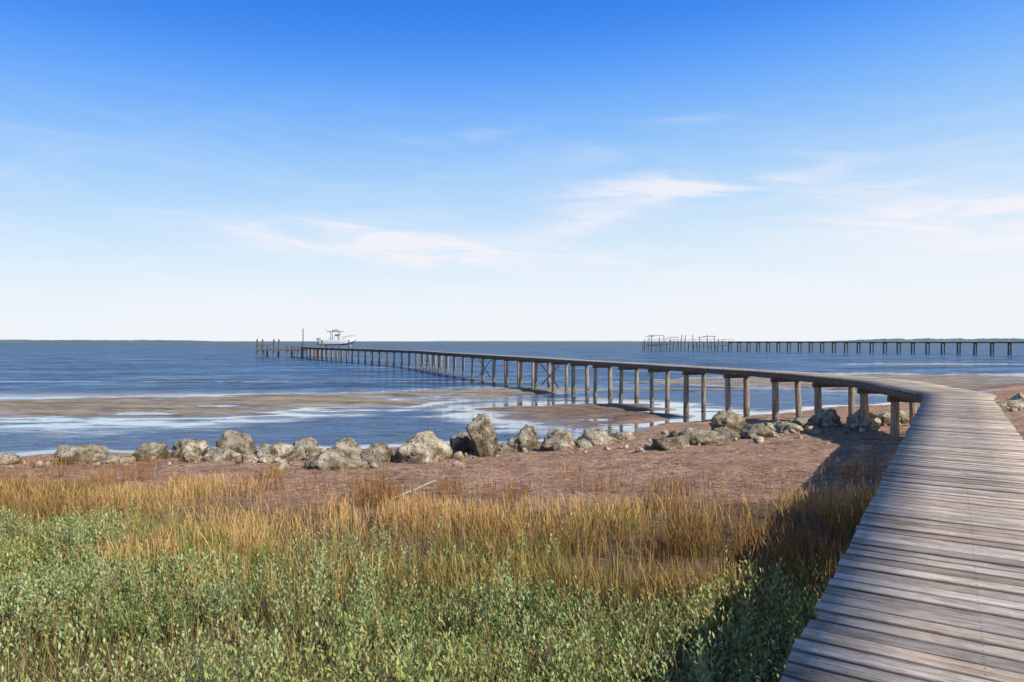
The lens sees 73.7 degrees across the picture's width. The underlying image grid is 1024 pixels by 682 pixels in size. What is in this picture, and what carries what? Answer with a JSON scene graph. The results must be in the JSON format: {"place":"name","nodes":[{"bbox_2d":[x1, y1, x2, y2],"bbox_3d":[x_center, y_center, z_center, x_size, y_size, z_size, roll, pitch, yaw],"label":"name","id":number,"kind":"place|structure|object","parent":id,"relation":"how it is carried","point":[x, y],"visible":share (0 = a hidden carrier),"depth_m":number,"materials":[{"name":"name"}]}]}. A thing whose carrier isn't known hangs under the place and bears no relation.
{"place":"outdoors","nodes":[
{"label":"outdoors","id":0,"kind":"place"},
{"bbox_2d":[0,493,829,681],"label":"green marsh grass","id":1,"kind":"structure","parent":0,"point":[305,620],"depth_m":6.34,"materials":[{"name":"green plant"}]},
{"bbox_2d":[0,363,1023,681],"bbox_3d":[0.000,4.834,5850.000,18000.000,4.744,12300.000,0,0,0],"label":"ground","id":2,"kind":"structure","parent":0,"point":[816,461],"depth_m":16.58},
{"bbox_2d":[0,453,20,464],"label":"limestone boulder","id":3,"kind":"object","parent":2,"relation":"on","point":[10,460],"visible":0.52,"depth_m":20.82,"materials":[{"name":"beige stone"}]},
{"bbox_2d":[51,445,67,462],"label":"limestone boulder","id":4,"kind":"object","parent":2,"relation":"on","point":[60,448],"visible":0.12,"depth_m":21.70,"materials":[{"name":"beige stone"}]},
{"bbox_2d":[56,444,110,464],"bbox_3d":[-13.316,3.721,21.460,1.803,1.060,1.404,5,6,-28],"label":"limestone boulder","id":5,"kind":"object","parent":2,"relation":"on","point":[96,452],"visible":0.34,"depth_m":20.95,"materials":[{"name":"beige stone"}]},
{"bbox_2d":[88,453,119,465],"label":"limestone boulder","id":6,"kind":"object","parent":2,"relation":"on","point":[107,458],"visible":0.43,"depth_m":20.52,"materials":[{"name":"beige stone"}]},
{"bbox_2d":[132,442,170,460],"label":"limestone boulder","id":7,"kind":"object","parent":2,"relation":"on","point":[151,449],"visible":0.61,"depth_m":21.92,"materials":[{"name":"grey stone"}]},
{"bbox_2d":[170,439,208,458],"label":"limestone boulder","id":8,"kind":"object","parent":2,"relation":"on","point":[197,448],"visible":0.54,"depth_m":22.38,"materials":[{"name":"grey stone"}]},
{"bbox_2d":[181,450,200,462],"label":"limestone boulder","id":9,"kind":"object","parent":2,"relation":"on","point":[191,456],"visible":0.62,"depth_m":21.10,"materials":[{"name":"beige stone"}]},
{"bbox_2d":[203,447,241,460],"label":"limestone boulder","id":10,"kind":"object","parent":2,"relation":"on","point":[218,454],"visible":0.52,"depth_m":21.33,"materials":[{"name":"beige stone"}]},
{"bbox_2d":[216,430,256,453],"bbox_3d":[-9.254,3.831,23.084,1.535,1.632,0.870,2,2,-21],"label":"limestone boulder","id":11,"kind":"object","parent":2,"relation":"on","point":[240,443],"visible":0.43,"depth_m":22.88,"materials":[{"name":"grey stone"}]},
{"bbox_2d":[241,454,258,462],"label":"limestone boulder","id":12,"kind":"object","parent":2,"relation":"on","point":[249,459],"visible":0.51,"depth_m":20.13,"materials":[{"name":"beige stone"}]},
{"bbox_2d":[255,444,268,452],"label":"limestone boulder","id":13,"kind":"object","parent":2,"relation":"on","point":[261,446],"visible":0.09,"depth_m":22.57,"materials":[{"name":"grey stone"}]},
{"bbox_2d":[256,442,295,462],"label":"limestone boulder","id":14,"kind":"object","parent":2,"relation":"on","point":[284,452],"visible":0.55,"depth_m":20.30,"materials":[{"name":"beige stone"}]},
{"bbox_2d":[293,437,318,456],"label":"limestone boulder","id":15,"kind":"object","parent":2,"relation":"on","point":[301,445],"visible":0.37,"depth_m":22.48,"materials":[{"name":"grey stone"}]},
{"bbox_2d":[305,447,325,459],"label":"limestone boulder","id":16,"kind":"object","parent":2,"relation":"on","point":[311,452],"visible":0.31,"depth_m":21.29,"materials":[{"name":"beige stone"}]},
{"bbox_2d":[303,447,368,469],"bbox_3d":[-4.777,3.407,18.726,1.853,0.951,1.183,7,-6,-9],"label":"limestone boulder","id":17,"kind":"object","parent":2,"relation":"on","point":[327,458],"visible":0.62,"depth_m":18.46,"materials":[{"name":"beige stone"}]},
{"bbox_2d":[333,438,362,453],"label":"limestone boulder","id":18,"kind":"object","parent":2,"relation":"on","point":[348,443],"visible":0.29,"depth_m":20.81,"materials":[{"name":"grey stone"}]},
{"bbox_2d":[359,442,393,464],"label":"limestone boulder","id":19,"kind":"object","parent":2,"relation":"on","point":[377,452],"visible":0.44,"depth_m":19.60,"materials":[{"name":"beige stone"}]},
{"bbox_2d":[0,496,836,681],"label":"saltbush shrubs","id":20,"kind":"object","parent":2,"relation":"on","point":[126,581],"visible":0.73,"depth_m":5.91,"materials":[{"name":"green plant"}]},
{"bbox_2d":[395,430,452,463],"bbox_3d":[-2.639,3.274,20.276,1.329,1.248,1.657,0,0,31],"label":"limestone boulder","id":21,"kind":"object","parent":2,"relation":"on","point":[429,446],"visible":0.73,"depth_m":19.83,"materials":[{"name":"grey stone"}]},
{"bbox_2d":[0,468,879,681],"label":"dead stalks","id":22,"kind":"object","parent":2,"relation":"on","point":[238,612],"visible":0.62,"depth_m":7.06,"materials":[{"name":"brown plant"}]},
{"bbox_2d":[0,452,891,637],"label":"dry marsh grass","id":23,"kind":"structure","parent":2,"relation":"on","point":[686,531],"depth_m":9.62,"materials":[{"name":"brown plant"}]},
{"bbox_2d":[449,432,474,453],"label":"limestone boulder","id":24,"kind":"object","parent":2,"relation":"on","point":[461,441],"visible":0.56,"depth_m":22.17,"materials":[{"name":"grey stone"}]},
{"bbox_2d":[466,413,498,456],"bbox_3d":[-0.924,3.306,21.431,1.058,2.071,0.688,0,0,-21],"label":"limestone boulder","id":25,"kind":"object","parent":2,"relation":"on","point":[482,434],"visible":0.68,"depth_m":21.23,"materials":[{"name":"beige stone"}]},
{"bbox_2d":[498,442,513,452],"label":"limestone boulder","id":26,"kind":"object","parent":2,"relation":"on","point":[504,446],"visible":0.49,"depth_m":22.84,"materials":[{"name":"grey stone"}]},
{"bbox_2d":[4,408,1017,470],"bbox_3d":[3.920,3.502,25.041,54.408,1.276,9.525,0,0,-16],"label":"rock rubble","id":27,"kind":"object","parent":2,"relation":"on","point":[459,455],"visible":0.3,"depth_m":20.93,"materials":[{"name":"stone"}]},
{"bbox_2d":[0,426,1023,527],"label":"reed wrack","id":28,"kind":"object","parent":2,"relation":"on","point":[535,454],"visible":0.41,"depth_m":17.07,"materials":[{"name":"brown plant"}]},
{"bbox_2d":[391,480,435,499],"bbox_3d":[-1.864,2.947,13.479,1.008,0.309,0.330,0,0,-36],"label":"driftwood branch","id":29,"kind":"object","parent":28,"relation":"on","point":[417,487],"visible":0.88,"depth_m":13.51,"materials":[{"name":"beige wood"}]},
{"bbox_2d":[507,424,537,451],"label":"limestone boulder","id":30,"kind":"object","parent":2,"relation":"on","point":[526,437],"visible":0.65,"depth_m":22.89,"materials":[{"name":"beige stone"}]},
{"bbox_2d":[544,429,572,440],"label":"limestone boulder","id":31,"kind":"object","parent":2,"relation":"on","point":[553,432],"visible":0.29,"depth_m":25.07,"materials":[{"name":"beige stone"}]},
{"bbox_2d":[540,432,577,450],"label":"limestone boulder","id":32,"kind":"object","parent":2,"relation":"on","point":[560,441],"visible":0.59,"depth_m":22.25,"materials":[{"name":"grey stone"}]},
{"bbox_2d":[575,439,592,449],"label":"limestone boulder","id":33,"kind":"object","parent":2,"relation":"on","point":[583,443],"visible":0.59,"depth_m":22.58,"materials":[{"name":"grey stone"}]},
{"bbox_2d":[577,428,621,445],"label":"limestone boulder","id":34,"kind":"object","parent":2,"relation":"on","point":[595,436],"visible":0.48,"depth_m":23.74,"materials":[{"name":"beige stone"}]},
{"bbox_2d":[610,431,635,439],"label":"limestone boulder","id":35,"kind":"object","parent":2,"relation":"on","point":[617,435],"visible":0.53,"depth_m":24.43,"materials":[{"name":"beige stone"}]},
{"bbox_2d":[651,434,691,449],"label":"limestone boulder","id":36,"kind":"object","parent":2,"relation":"on","point":[675,442],"visible":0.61,"depth_m":20.99,"materials":[{"name":"grey stone"}]},
{"bbox_2d":[667,430,678,437],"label":"limestone boulder","id":37,"kind":"object","parent":2,"relation":"on","point":[673,433],"visible":0.22,"depth_m":23.01,"materials":[{"name":"beige stone"}]},
{"bbox_2d":[677,427,725,445],"bbox_3d":[6.116,3.300,22.100,1.599,0.904,0.997,0,9,-2],"label":"limestone boulder","id":38,"kind":"object","parent":2,"relation":"on","point":[708,437],"visible":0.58,"depth_m":21.88,"materials":[{"name":"beige stone"}]},
{"bbox_2d":[711,426,740,440],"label":"limestone boulder","id":39,"kind":"object","parent":2,"relation":"on","point":[728,434],"visible":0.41,"depth_m":23.03,"materials":[{"name":"beige stone"}]},
{"bbox_2d":[709,410,746,433],"bbox_3d":[7.996,3.259,25.258,1.496,1.368,0.941,10,-4,-15],"label":"limestone boulder","id":40,"kind":"object","parent":2,"relation":"on","point":[734,421],"visible":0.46,"depth_m":25.01,"materials":[{"name":"beige stone"}]},
{"bbox_2d":[739,423,772,438],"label":"limestone boulder","id":41,"kind":"object","parent":2,"relation":"on","point":[750,431],"visible":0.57,"depth_m":23.49,"materials":[{"name":"beige stone"}]},
{"bbox_2d":[763,422,776,431],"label":"limestone boulder","id":42,"kind":"object","parent":2,"relation":"on","point":[770,425],"visible":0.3,"depth_m":24.92,"materials":[{"name":"beige stone"}]},
{"bbox_2d":[772,420,804,433],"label":"limestone boulder","id":43,"kind":"object","parent":2,"relation":"on","point":[783,427],"visible":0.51,"depth_m":24.59,"materials":[{"name":"beige stone"}]},
{"bbox_2d":[788,415,821,428],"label":"limestone boulder","id":44,"kind":"object","parent":2,"relation":"on","point":[804,420],"visible":0.5,"depth_m":25.70,"materials":[{"name":"grey stone"}]},
{"bbox_2d":[804,425,823,433],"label":"limestone boulder","id":45,"kind":"object","parent":2,"relation":"on","point":[813,429],"visible":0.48,"depth_m":24.18,"materials":[{"name":"grey stone"}]},
{"bbox_2d":[814,408,842,427],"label":"limestone boulder","id":46,"kind":"object","parent":2,"relation":"on","point":[831,417],"visible":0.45,"depth_m":26.02,"materials":[{"name":"grey stone"}]},
{"bbox_2d":[846,409,881,424],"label":"limestone boulder","id":47,"kind":"object","parent":2,"relation":"on","point":[853,418],"visible":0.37,"depth_m":25.79,"materials":[{"name":"grey stone"}]},
{"bbox_2d":[850,418,881,431],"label":"limestone boulder","id":48,"kind":"object","parent":2,"relation":"on","point":[868,424],"visible":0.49,"depth_m":24.25,"materials":[{"name":"grey stone"}]},
{"bbox_2d":[874,410,900,425],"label":"limestone boulder","id":49,"kind":"object","parent":2,"relation":"on","point":[884,417],"visible":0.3,"depth_m":26.08,"materials":[{"name":"beige stone"}]},
{"bbox_2d":[900,410,908,423],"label":"limestone boulder","id":50,"kind":"object","parent":2,"relation":"on","point":[904,417],"visible":0.24,"depth_m":26.60,"materials":[{"name":"beige stone"}]},
{"bbox_2d":[997,403,1009,411],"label":"limestone boulder","id":51,"kind":"object","parent":2,"relation":"on","point":[1004,407],"visible":0.13,"depth_m":30.20,"materials":[{"name":"beige stone"}]},
{"bbox_2d":[1000,400,1023,410],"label":"limestone boulder","id":52,"kind":"object","parent":2,"relation":"on","point":[1019,405],"visible":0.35,"depth_m":31.05,"materials":[{"name":"beige stone"}]},
{"bbox_2d":[1006,392,1023,399],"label":"limestone boulder","id":53,"kind":"object","parent":2,"relation":"on","point":[1018,396],"visible":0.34,"depth_m":32.89,"materials":[{"name":"grey stone"}]},
{"bbox_2d":[0,341,1023,455],"bbox_3d":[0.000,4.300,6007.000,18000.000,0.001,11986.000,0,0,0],"label":"water","id":54,"kind":"structure","parent":0,"point":[48,370],"depth_m":76.25,"materials":[{"name":"blue liquid"}]},
{"bbox_2d":[0,340,225,341],"bbox_3d":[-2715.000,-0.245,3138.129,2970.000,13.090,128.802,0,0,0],"label":"distant treeline","id":55,"kind":"object","parent":54,"relation":"in","point":[105,341],"visible":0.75,"depth_m":3097.87,"materials":[{"name":"green plant"}]},
{"bbox_2d":[254,333,339,357],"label":"mooring dock","id":56,"kind":"object","parent":54,"relation":"in","point":[262,349],"visible":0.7,"depth_m":183.20,"materials":[{"name":"brown wood"}]},
{"bbox_2d":[321,340,352,356],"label":"lift","id":57,"kind":"object","parent":54,"relation":"in","point":[326,347],"visible":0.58,"depth_m":180.44,"materials":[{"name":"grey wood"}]},
{"bbox_2d":[316,327,355,344],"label":"motorboat","id":58,"kind":"object","parent":57,"relation":"on","point":[336,339],"visible":1,"depth_m":182.00,"materials":[{"name":"paint"}]},
{"bbox_2d":[300,347,1023,681],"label":"boardwalk pier","id":59,"kind":"structure","parent":54,"relation":"in","point":[925,583],"depth_m":5.14,"materials":[{"name":"brown wood"}]},
{"bbox_2d":[642,335,1023,354],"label":"distant pier","id":60,"kind":"structure","parent":54,"relation":"in","point":[722,342],"depth_m":264.40,"materials":[{"name":"brown wood"}]},
{"bbox_2d":[815,338,1023,341],"bbox_3d":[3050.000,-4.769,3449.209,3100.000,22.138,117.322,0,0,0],"label":"distant treeline","id":61,"kind":"object","parent":54,"relation":"on","point":[953,340],"visible":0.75,"depth_m":3416.71,"materials":[{"name":"green plant"}]},
{"bbox_2d":[0,0,1023,340],"label":"sky","id":62,"kind":"structure","parent":0,"point":[195,170],"materials":[{"name":"blue"}]}
]}

